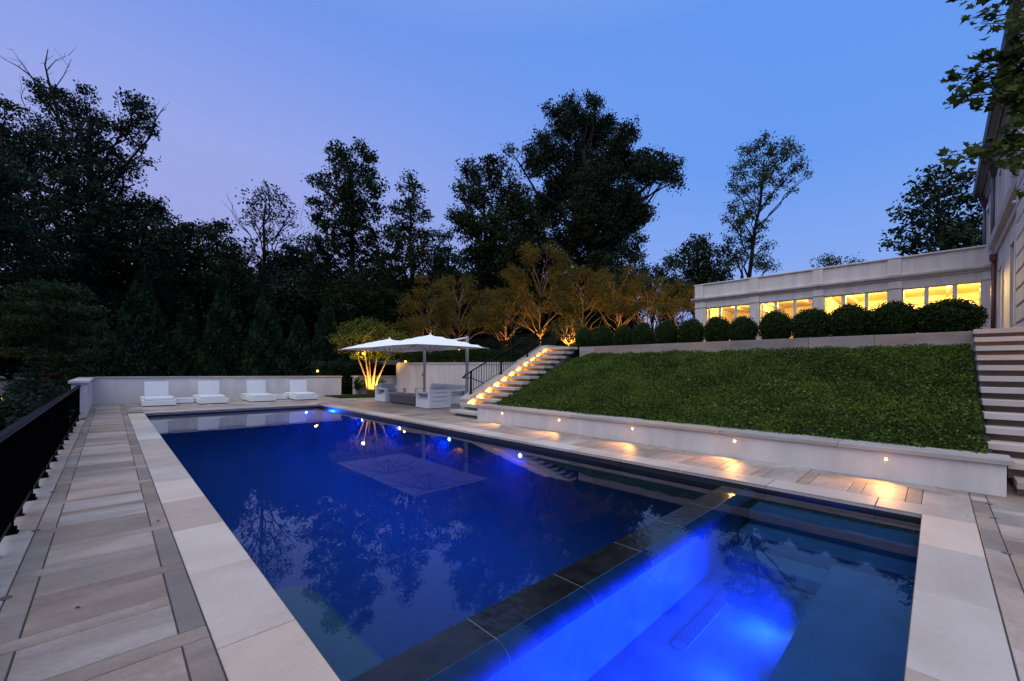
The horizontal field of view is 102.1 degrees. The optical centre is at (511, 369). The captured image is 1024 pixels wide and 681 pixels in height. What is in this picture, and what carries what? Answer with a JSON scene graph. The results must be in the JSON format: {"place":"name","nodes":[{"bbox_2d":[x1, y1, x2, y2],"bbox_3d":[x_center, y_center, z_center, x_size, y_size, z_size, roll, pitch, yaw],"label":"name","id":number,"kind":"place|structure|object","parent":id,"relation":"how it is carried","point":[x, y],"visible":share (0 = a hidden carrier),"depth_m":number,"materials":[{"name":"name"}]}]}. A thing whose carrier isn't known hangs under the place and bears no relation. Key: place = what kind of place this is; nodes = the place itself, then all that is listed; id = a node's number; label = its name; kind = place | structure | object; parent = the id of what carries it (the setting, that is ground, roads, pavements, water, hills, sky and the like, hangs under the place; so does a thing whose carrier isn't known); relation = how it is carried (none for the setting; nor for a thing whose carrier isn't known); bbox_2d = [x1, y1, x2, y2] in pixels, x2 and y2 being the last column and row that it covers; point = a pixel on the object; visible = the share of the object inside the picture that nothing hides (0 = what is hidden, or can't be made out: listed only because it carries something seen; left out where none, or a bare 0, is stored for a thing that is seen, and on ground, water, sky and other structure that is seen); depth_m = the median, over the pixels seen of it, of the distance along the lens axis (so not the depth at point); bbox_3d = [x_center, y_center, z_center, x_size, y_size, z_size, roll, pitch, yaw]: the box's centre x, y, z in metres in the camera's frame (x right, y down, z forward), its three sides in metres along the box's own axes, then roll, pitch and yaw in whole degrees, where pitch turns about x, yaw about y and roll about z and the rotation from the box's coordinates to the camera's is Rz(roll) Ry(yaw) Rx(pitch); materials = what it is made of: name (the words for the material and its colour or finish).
{"place":"outdoors","nodes":[
{"label":"outdoors","id":0,"kind":"place"},
{"bbox_2d":[0,376,34,396],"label":"ground","id":1,"kind":"structure","parent":0,"point":[4,380],"depth_m":42.11,"materials":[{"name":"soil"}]},
{"bbox_2d":[0,327,44,379],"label":"wood tree","id":2,"kind":"object","parent":1,"relation":"on","point":[9,376],"visible":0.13,"depth_m":44.63,"materials":[{"name":"green plant"}]},
{"bbox_2d":[0,93,55,276],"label":"forest tree","id":3,"kind":"object","parent":1,"relation":"on","point":[8,175],"visible":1,"depth_m":19.21,"materials":[{"name":"green plant"}]},
{"bbox_2d":[0,377,68,419],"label":"shrub","id":4,"kind":"object","parent":1,"relation":"on","point":[38,390],"visible":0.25,"depth_m":10.91,"materials":[{"name":"green plant"}]},
{"bbox_2d":[0,265,70,371],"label":"tree","id":5,"kind":"object","parent":1,"relation":"on","point":[29,360],"visible":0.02,"depth_m":43.31,"materials":[{"name":"green plant"}]},
{"bbox_2d":[0,390,74,431],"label":"shrub","id":6,"kind":"object","parent":1,"relation":"on","point":[12,412],"visible":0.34,"depth_m":7.56,"materials":[{"name":"green plant"}]},
{"bbox_2d":[3,350,86,419],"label":"spruce tree","id":7,"kind":"object","parent":1,"relation":"on","point":[36,363],"visible":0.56,"depth_m":9.47,"materials":[{"name":"green plant"}]},
{"bbox_2d":[0,275,110,383],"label":"layered tree","id":8,"kind":"object","parent":1,"relation":"on","point":[55,308],"visible":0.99,"depth_m":13.10,"materials":[{"name":"green plant"}]},
{"bbox_2d":[37,345,77,394],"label":"evergreen tree","id":9,"kind":"object","parent":1,"relation":"on","point":[62,367],"visible":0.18,"depth_m":21.46,"materials":[{"name":"green plant"}]},
{"bbox_2d":[0,45,165,353],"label":"forest tree","id":10,"kind":"object","parent":1,"relation":"on","point":[92,192],"visible":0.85,"depth_m":22.86,"materials":[{"name":"green plant"}]},
{"bbox_2d":[62,319,130,390],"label":"evergreen tree","id":11,"kind":"object","parent":1,"relation":"on","point":[113,365],"visible":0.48,"depth_m":18.21,"materials":[{"name":"green plant"}]},
{"bbox_2d":[56,191,188,371],"bbox_3d":[-23.871,-4.975,25.819,6.153,12.992,10.769,1,0,-44],"label":"forest tree","id":12,"kind":"object","parent":1,"relation":"on","point":[151,250],"visible":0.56,"depth_m":24.11,"materials":[{"name":"green plant"}]},
{"bbox_2d":[112,266,181,376],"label":"evergreen tree","id":13,"kind":"object","parent":1,"relation":"on","point":[141,291],"visible":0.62,"depth_m":22.58,"materials":[{"name":"green plant"}]},
{"bbox_2d":[105,278,219,375],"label":"tree","id":14,"kind":"object","parent":1,"relation":"on","point":[169,319],"visible":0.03,"depth_m":41.54,"materials":[{"name":"green plant"}]},
{"bbox_2d":[156,312,207,375],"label":"evergreen tree","id":15,"kind":"object","parent":1,"relation":"on","point":[184,344],"visible":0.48,"depth_m":23.55,"materials":[{"name":"green plant"}]},
{"bbox_2d":[145,286,245,375],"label":"tree","id":16,"kind":"object","parent":1,"relation":"on","point":[202,304],"visible":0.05,"depth_m":41.20,"materials":[{"name":"green plant"}]},
{"bbox_2d":[150,217,261,345],"bbox_3d":[-22.737,-5.197,30.410,9.978,13.026,6.958,1,0,26],"label":"forest tree","id":17,"kind":"object","parent":1,"relation":"on","point":[198,279],"visible":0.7,"depth_m":28.77,"materials":[{"name":"green plant"}]},
{"bbox_2d":[192,273,244,375],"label":"evergreen tree","id":18,"kind":"object","parent":1,"relation":"on","point":[223,309],"visible":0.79,"depth_m":23.54,"materials":[{"name":"green plant"}]},
{"bbox_2d":[235,284,289,375],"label":"evergreen tree","id":19,"kind":"object","parent":1,"relation":"on","point":[257,352],"visible":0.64,"depth_m":23.51,"materials":[{"name":"green plant"}]},
{"bbox_2d":[222,179,317,375],"bbox_3d":[-17.676,-6.490,30.078,8.275,15.715,4.881,1,0,39],"label":"sparse tree","id":20,"kind":"object","parent":1,"relation":"on","point":[266,240],"visible":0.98,"depth_m":29.99,"materials":[{"name":"green plant"}]},
{"bbox_2d":[274,314,315,375],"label":"evergreen tree","id":21,"kind":"object","parent":1,"relation":"on","point":[297,347],"visible":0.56,"depth_m":24.01,"materials":[{"name":"green plant"}]},
{"bbox_2d":[305,297,345,375],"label":"evergreen tree","id":22,"kind":"object","parent":1,"relation":"on","point":[325,327],"visible":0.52,"depth_m":24.55,"materials":[{"name":"green plant"}]},
{"bbox_2d":[310,360,388,394],"bbox_3d":[-8.408,0.570,21.681,1.110,2.108,3.934,1,0,40],"label":"tall hedge","id":23,"kind":"object","parent":1,"relation":"on","point":[346,371],"visible":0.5,"depth_m":21.09,"materials":[{"name":"green plant"}]},
{"bbox_2d":[0,0,1008,404],"label":"sky","id":24,"kind":"structure","parent":0,"point":[256,90],"materials":[{"name":"blue"}]},
{"bbox_2d":[0,394,1023,680],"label":"pool deck","id":25,"kind":"structure","parent":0,"point":[104,548],"depth_m":2.73,"materials":[{"name":"stone"}]},
{"bbox_2d":[0,385,80,542],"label":"pool railing","id":26,"kind":"object","parent":25,"relation":"on","point":[32,443],"visible":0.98,"depth_m":3.92,"materials":[{"name":"black metal"}]},
{"bbox_2d":[139,381,175,406],"bbox_3d":[-12.151,0.798,14.178,0.860,0.783,1.720,1,0,-44],"label":"sun lounger","id":27,"kind":"object","parent":25,"relation":"on","point":[156,393],"visible":1,"depth_m":14.11,"materials":[{"name":"white fabric"}]},
{"bbox_2d":[68,376,341,416],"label":"pool wall","id":28,"kind":"structure","parent":25,"relation":"on","point":[107,390],"depth_m":15.50,"materials":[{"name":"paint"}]},
{"bbox_2d":[192,381,228,404],"bbox_3d":[-11.111,0.808,15.231,0.860,0.783,1.720,1,0,-44],"label":"sun lounger","id":29,"kind":"object","parent":25,"relation":"on","point":[208,392],"visible":0.99,"depth_m":15.14,"materials":[{"name":"white fabric"}]},
{"bbox_2d":[240,380,276,401],"bbox_3d":[-10.021,0.818,16.333,0.860,0.783,1.720,1,0,-44],"label":"sun lounger","id":30,"kind":"object","parent":25,"relation":"on","point":[256,391],"visible":1,"depth_m":16.24,"materials":[{"name":"white fabric"}]},
{"bbox_2d":[283,380,318,399],"bbox_3d":[-8.903,0.828,17.421,0.860,0.783,1.720,1,0,-44],"label":"sun lounger","id":31,"kind":"object","parent":25,"relation":"on","point":[298,389],"visible":0.98,"depth_m":17.21,"materials":[{"name":"white fabric"}]},
{"bbox_2d":[351,376,395,393],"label":"side wall","id":32,"kind":"structure","parent":25,"relation":"on","point":[389,379],"depth_m":20.92,"materials":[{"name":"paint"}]},
{"bbox_2d":[338,337,439,391],"bbox_3d":[-4.353,0.020,15.576,3.300,2.480,2.720,1,0,-44],"label":"cantilever umbrella","id":33,"kind":"object","parent":25,"relation":"on","point":[367,346],"visible":0.61,"depth_m":15.89,"materials":[{"name":"white fabric"}]},
{"bbox_2d":[375,383,405,401],"bbox_3d":[-4.853,0.881,16.541,0.900,0.710,0.850,1,0,-44],"label":"outdoor armchair","id":34,"kind":"object","parent":25,"relation":"on","point":[386,390],"visible":0.81,"depth_m":16.50,"materials":[{"name":"white fabric"}]},
{"bbox_2d":[390,393,427,405],"bbox_3d":[-3.752,1.093,15.500,0.880,0.345,1.830,1,0,-44],"label":"coffee table","id":35,"kind":"object","parent":25,"relation":"on","point":[405,398],"visible":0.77,"depth_m":15.21,"materials":[{"name":"wicker"}]},
{"bbox_2d":[372,333,488,406],"bbox_3d":[-2.449,0.038,13.619,3.300,2.480,2.720,1,0,-44],"label":"cantilever umbrella","id":36,"kind":"object","parent":25,"relation":"on","point":[429,343],"visible":0.91,"depth_m":13.36,"materials":[{"name":"white fabric"}]},
{"bbox_2d":[416,386,450,408],"bbox_3d":[-2.674,0.900,14.028,0.840,0.710,0.850,1,0,-44],"label":"outdoor armchair","id":37,"kind":"object","parent":25,"relation":"on","point":[435,398],"visible":1,"depth_m":13.73,"materials":[{"name":"white fabric"}]},
{"bbox_2d":[414,383,468,403],"bbox_3d":[-2.813,0.899,16.272,0.850,0.710,2.500,1,0,-44],"label":"outdoor sofa","id":38,"kind":"object","parent":25,"relation":"on","point":[457,391],"visible":0.3,"depth_m":15.83,"materials":[{"name":"white fabric"}]},
{"bbox_2d":[396,362,513,392],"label":"patio wall","id":39,"kind":"structure","parent":25,"relation":"on","point":[409,377],"depth_m":19.46,"materials":[{"name":"paint"}]},
{"bbox_2d":[449,347,577,417],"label":"garden stairs","id":40,"kind":"structure","parent":25,"relation":"on","point":[544,363],"depth_m":12.51,"materials":[{"name":"stone"}]},
{"bbox_2d":[460,345,577,409],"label":"stair wall","id":41,"kind":"structure","parent":25,"relation":"on","point":[477,391],"depth_m":12.98,"materials":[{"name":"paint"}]},
{"bbox_2d":[462,323,552,394],"bbox_3d":[0.004,-0.478,13.336,4.018,2.433,0.110,1,0,-44],"label":"stair railing","id":42,"kind":"object","parent":41,"relation":"on","point":[526,355],"visible":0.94,"depth_m":13.15,"materials":[{"name":"black metal"}]},
{"bbox_2d":[145,405,920,680],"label":"pool basin","id":43,"kind":"object","parent":25,"relation":"in","point":[388,540],"visible":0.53,"depth_m":6.73,"materials":[{"name":"liquid"}]},
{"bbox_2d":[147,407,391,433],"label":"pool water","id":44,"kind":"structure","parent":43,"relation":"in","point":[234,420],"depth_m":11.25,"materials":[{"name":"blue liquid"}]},
{"bbox_2d":[276,587,383,680],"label":"pool bench","id":45,"kind":"object","parent":43,"relation":"on","point":[346,650],"visible":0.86,"depth_m":2.68,"materials":[{"name":"paint"}]},
{"bbox_2d":[348,484,756,680],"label":"spa weir","id":46,"kind":"object","parent":43,"relation":"on","point":[487,643],"visible":1,"depth_m":2.43,"materials":[{"name":"stone"}]},
{"bbox_2d":[672,597,728,649],"bbox_3d":[1.466,1.927,3.179,0.920,0.009,0.104,1,0,-44],"label":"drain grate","id":47,"kind":"object","parent":43,"relation":"on","point":[689,634],"visible":1,"depth_m":3.12,"materials":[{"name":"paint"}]},
{"bbox_2d":[727,502,918,594],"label":"spa steps","id":48,"kind":"structure","parent":43,"relation":"on","point":[798,549],"depth_m":3.90,"materials":[{"name":"paint"}]},
{"bbox_2d":[768,564,913,680],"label":"spa bench","id":49,"kind":"object","parent":43,"relation":"on","point":[853,625],"visible":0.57,"depth_m":2.73,"materials":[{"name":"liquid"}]},
{"bbox_2d":[476,404,1013,496],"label":"wall","id":50,"kind":"structure","parent":25,"relation":"on","point":[978,472],"depth_m":5.73,"materials":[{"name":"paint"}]},
{"bbox_2d":[935,0,1023,199],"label":"maple tree","id":51,"kind":"object","parent":25,"relation":"on","point":[1010,72],"visible":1,"depth_m":5.19,"materials":[{"name":"green plant"}]},
{"bbox_2d":[267,343,976,364],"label":"terrace ground","id":52,"kind":"structure","parent":0,"point":[392,362],"depth_m":24.02,"materials":[{"name":"stone"}]},
{"bbox_2d":[235,236,342,353],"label":"tree","id":53,"kind":"object","parent":52,"relation":"on","point":[285,293],"visible":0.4,"depth_m":40.77,"materials":[{"name":"green plant"}]},
{"bbox_2d":[271,279,358,366],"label":"tree","id":54,"kind":"object","parent":52,"relation":"on","point":[336,315],"visible":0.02,"depth_m":40.20,"materials":[{"name":"green plant"}]},
{"bbox_2d":[291,136,404,331],"bbox_3d":[-12.127,-8.173,31.882,8.613,18.945,10.575,1,0,-44],"label":"oak tree","id":55,"kind":"object","parent":52,"relation":"on","point":[350,224],"visible":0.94,"depth_m":30.49,"materials":[{"name":"green plant"}]},
{"bbox_2d":[369,168,451,333],"bbox_3d":[-7.286,-7.025,30.833,5.641,16.639,8.348,1,0,-3],"label":"oak tree","id":56,"kind":"object","parent":52,"relation":"on","point":[412,258],"visible":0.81,"depth_m":29.70,"materials":[{"name":"green plant"}]},
{"bbox_2d":[387,273,471,338],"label":"terrace tree","id":57,"kind":"object","parent":52,"relation":"on","point":[405,307],"visible":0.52,"depth_m":25.81,"materials":[{"name":"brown plant"}]},
{"bbox_2d":[424,223,475,338],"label":"pine tree","id":58,"kind":"object","parent":52,"relation":"on","point":[446,251],"visible":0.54,"depth_m":32.83,"materials":[{"name":"green plant"}]},
{"bbox_2d":[401,263,504,340],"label":"tree","id":59,"kind":"object","parent":52,"relation":"on","point":[478,336],"visible":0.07,"depth_m":40.20,"materials":[{"name":"brown plant"}]},
{"bbox_2d":[402,273,508,360],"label":"terrace tree","id":60,"kind":"object","parent":52,"relation":"on","point":[477,314],"visible":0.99,"depth_m":20.34,"materials":[{"name":"green plant"}]},
{"bbox_2d":[397,344,576,362],"bbox_3d":[-1.651,-0.627,19.380,10.559,0.886,0.784,1,0,35],"label":"hedge","id":61,"kind":"object","parent":52,"relation":"on","point":[440,356],"visible":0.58,"depth_m":19.77,"materials":[{"name":"green plant"}]},
{"bbox_2d":[443,153,544,349],"bbox_3d":[-1.114,-9.710,38.483,9.581,21.013,11.408,1,0,15],"label":"oak tree","id":62,"kind":"object","parent":52,"relation":"on","point":[488,255],"visible":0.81,"depth_m":35.59,"materials":[{"name":"green plant"}]},
{"bbox_2d":[469,284,544,342],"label":"terrace tree","id":63,"kind":"object","parent":52,"relation":"on","point":[524,312],"visible":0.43,"depth_m":27.38,"materials":[{"name":"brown plant"}]},
{"bbox_2d":[464,331,554,358],"bbox_3d":[-1.091,-0.779,18.985,0.042,1.338,9.447,1,0,-34],"label":"terrace fence","id":64,"kind":"object","parent":52,"relation":"on","point":[471,342],"visible":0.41,"depth_m":17.30,"materials":[{"name":"black metal"}]},
{"bbox_2d":[470,250,586,341],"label":"tree","id":65,"kind":"object","parent":52,"relation":"on","point":[541,264],"visible":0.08,"depth_m":42.41,"materials":[{"name":"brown plant"}]},
{"bbox_2d":[483,240,584,338],"bbox_3d":[1.343,-4.082,24.227,6.258,6.797,6.234,1,0,5],"label":"terrace tree","id":66,"kind":"object","parent":52,"relation":"on","point":[512,273],"visible":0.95,"depth_m":22.94,"materials":[{"name":"green plant"}]},
{"bbox_2d":[443,333,633,357],"bbox_3d":[0.923,-1.034,22.154,12.795,1.576,1.116,1,0,36],"label":"tall hedge","id":67,"kind":"object","parent":52,"relation":"on","point":[557,343],"visible":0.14,"depth_m":22.42,"materials":[{"name":"green plant"}]},
{"bbox_2d":[546,314,595,345],"bbox_3d":[2.582,-1.657,19.091,2.414,1.895,3.895,1,0,-1],"label":"shrub","id":68,"kind":"object","parent":52,"relation":"on","point":[564,324],"visible":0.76,"depth_m":18.22,"materials":[{"name":"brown plant"}]},
{"bbox_2d":[536,263,629,328],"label":"terrace tree","id":69,"kind":"object","parent":52,"relation":"on","point":[594,289],"visible":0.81,"depth_m":25.08,"materials":[{"name":"green plant"}]},
{"bbox_2d":[575,328,592,347],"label":"boxwood","id":70,"kind":"object","parent":52,"relation":"on","point":[583,337],"visible":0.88,"depth_m":14.30,"materials":[{"name":"green plant"}]},
{"bbox_2d":[497,88,688,327],"bbox_3d":[8.076,-15.031,42.313,19.992,31.494,13.824,1,0,-13],"label":"oak tree","id":71,"kind":"object","parent":52,"relation":"on","point":[584,187],"visible":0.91,"depth_m":39.56,"materials":[{"name":"green plant"}]},
{"bbox_2d":[538,249,650,345],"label":"tree","id":72,"kind":"object","parent":52,"relation":"on","point":[630,324],"visible":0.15,"depth_m":40.80,"materials":[{"name":"green plant"}]},
{"bbox_2d":[594,325,612,345],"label":"boxwood","id":73,"kind":"object","parent":52,"relation":"on","point":[603,335],"visible":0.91,"depth_m":13.73,"materials":[{"name":"green plant"}]},
{"bbox_2d":[582,229,649,324],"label":"forest tree","id":74,"kind":"object","parent":52,"relation":"on","point":[632,255],"visible":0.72,"depth_m":36.28,"materials":[{"name":"green plant"}]},
{"bbox_2d":[575,263,657,331],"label":"terrace tree","id":75,"kind":"object","parent":52,"relation":"on","point":[609,284],"visible":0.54,"depth_m":28.70,"materials":[{"name":"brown plant"}]},
{"bbox_2d":[613,324,632,345],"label":"boxwood","id":76,"kind":"object","parent":52,"relation":"on","point":[622,335],"visible":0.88,"depth_m":13.20,"materials":[{"name":"green plant"}]},
{"bbox_2d":[631,322,654,344],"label":"boxwood","id":77,"kind":"object","parent":52,"relation":"on","point":[643,333],"visible":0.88,"depth_m":12.70,"materials":[{"name":"green plant"}]},
{"bbox_2d":[609,271,694,326],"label":"terrace tree","id":78,"kind":"object","parent":52,"relation":"on","point":[621,293],"visible":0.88,"depth_m":27.01,"materials":[{"name":"green plant"}]},
{"bbox_2d":[618,262,692,343],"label":"forest tree","id":79,"kind":"object","parent":52,"relation":"on","point":[662,271],"visible":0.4,"depth_m":31.14,"materials":[{"name":"brown plant"}]},
{"bbox_2d":[653,320,678,343],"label":"boxwood","id":80,"kind":"object","parent":52,"relation":"on","point":[666,331],"visible":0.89,"depth_m":12.13,"materials":[{"name":"green plant"}]},
{"bbox_2d":[645,278,695,336],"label":"terrace tree","id":81,"kind":"object","parent":52,"relation":"on","point":[690,291],"visible":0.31,"depth_m":30.86,"materials":[{"name":"green plant"}]},
{"bbox_2d":[677,318,704,342],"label":"boxwood","id":82,"kind":"object","parent":52,"relation":"on","point":[691,330],"visible":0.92,"depth_m":11.62,"materials":[{"name":"green plant"}]},
{"bbox_2d":[660,232,737,318],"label":"forest tree","id":83,"kind":"object","parent":52,"relation":"on","point":[704,272],"visible":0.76,"depth_m":36.58,"materials":[{"name":"green plant"}]},
{"bbox_2d":[703,315,729,341],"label":"boxwood","id":84,"kind":"object","parent":52,"relation":"on","point":[715,329],"visible":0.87,"depth_m":11.12,"materials":[{"name":"green plant"}]},
{"bbox_2d":[727,315,758,340],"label":"boxwood","id":85,"kind":"object","parent":52,"relation":"on","point":[743,327],"visible":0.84,"depth_m":10.66,"materials":[{"name":"green plant"}]},
{"bbox_2d":[718,130,812,279],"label":"slender tree","id":86,"kind":"object","parent":52,"relation":"on","point":[765,174],"visible":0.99,"depth_m":43.86,"materials":[{"name":"green plant"}]},
{"bbox_2d":[757,309,791,339],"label":"boxwood","id":87,"kind":"object","parent":52,"relation":"on","point":[774,324],"visible":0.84,"depth_m":10.13,"materials":[{"name":"green plant"}]},
{"bbox_2d":[579,331,973,356],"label":"wall","id":88,"kind":"structure","parent":52,"relation":"on","point":[944,338],"depth_m":9.19,"materials":[{"name":"concrete"}]},
{"bbox_2d":[789,307,830,337],"bbox_3d":[7.083,-1.046,9.801,0.890,0.884,0.870,1,0,-44],"label":"boxwood","id":89,"kind":"object","parent":52,"relation":"on","point":[808,323],"visible":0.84,"depth_m":9.59,"materials":[{"name":"green plant"}]},
{"bbox_2d":[809,252,864,267],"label":"distant tree","id":90,"kind":"object","parent":52,"relation":"on","point":[827,260],"visible":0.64,"depth_m":34.11,"materials":[{"name":"green plant"}]},
{"bbox_2d":[823,303,872,336],"bbox_3d":[7.573,-1.047,9.287,0.950,0.896,0.932,1,0,-44],"label":"boxwood","id":91,"kind":"object","parent":52,"relation":"on","point":[849,319],"visible":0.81,"depth_m":9.09,"materials":[{"name":"green plant"}]},
{"bbox_2d":[862,300,922,334],"bbox_3d":[8.084,-1.037,8.784,1.035,0.884,1.019,1,0,-44],"label":"boxwood","id":92,"kind":"object","parent":52,"relation":"on","point":[894,317],"visible":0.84,"depth_m":8.54,"materials":[{"name":"green plant"}]},
{"bbox_2d":[878,160,982,255],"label":"plane tree","id":93,"kind":"object","parent":52,"relation":"on","point":[965,232],"visible":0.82,"depth_m":27.89,"materials":[{"name":"green plant"}]},
{"bbox_2d":[914,298,989,332],"bbox_3d":[8.632,-1.011,8.204,1.110,0.831,1.111,1,0,-44],"label":"boxwood","id":94,"kind":"object","parent":52,"relation":"on","point":[950,315],"visible":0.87,"depth_m":7.92,"materials":[{"name":"green plant"}]},
{"bbox_2d":[492,343,991,453],"bbox_3d":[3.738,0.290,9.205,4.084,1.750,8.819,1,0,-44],"label":"ground cover","id":95,"kind":"object","parent":0,"point":[605,379],"visible":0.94,"depth_m":7.56,"materials":[{"name":"green plant"}]},
{"bbox_2d":[690,245,996,341],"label":"house wing","id":96,"kind":"structure","parent":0,"point":[920,280],"depth_m":18.43,"materials":[{"name":"white paint"}]},
{"bbox_2d":[902,281,982,327],"bbox_3d":[16.626,-1.928,16.070,0.100,2.713,2.170,1,0,-44],"label":"window","id":97,"kind":"structure","parent":96,"relation":"in","point":[954,286],"depth_m":15.93,"materials":[{"name":"beige"}]},
{"bbox_2d":[972,0,1023,328],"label":"stone house","id":98,"kind":"structure","parent":0,"point":[1003,220],"depth_m":12.80,"materials":[{"name":"stone"}]},
{"bbox_2d":[997,260,1003,327],"bbox_3d":[16.243,-2.059,13.762,1.230,2.968,0.044,1,0,-44],"label":"window","id":99,"kind":"structure","parent":98,"relation":"in","point":[1001,266],"depth_m":13.77,"materials":[{"name":"beige"}]},
{"bbox_2d":[1009,233,1016,327],"bbox_3d":[13.881,-2.430,11.461,1.130,2.468,0.044,1,0,-44],"label":"window","id":100,"kind":"structure","parent":98,"relation":"in","point":[1013,241],"depth_m":11.74,"materials":[{"name":"beige"}]},
{"bbox_2d":[972,327,1023,493],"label":"house stairs","id":101,"kind":"structure","parent":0,"point":[999,356],"depth_m":5.81,"materials":[{"name":"stone"}]},
{"label":"lawn","id":102,"kind":"structure","parent":0,"visible":0},
{"bbox_2d":[327,314,415,394],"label":"multistem tree","id":103,"kind":"object","parent":102,"relation":"on","point":[344,339],"visible":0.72,"depth_m":20.20,"materials":[{"name":"green plant"}]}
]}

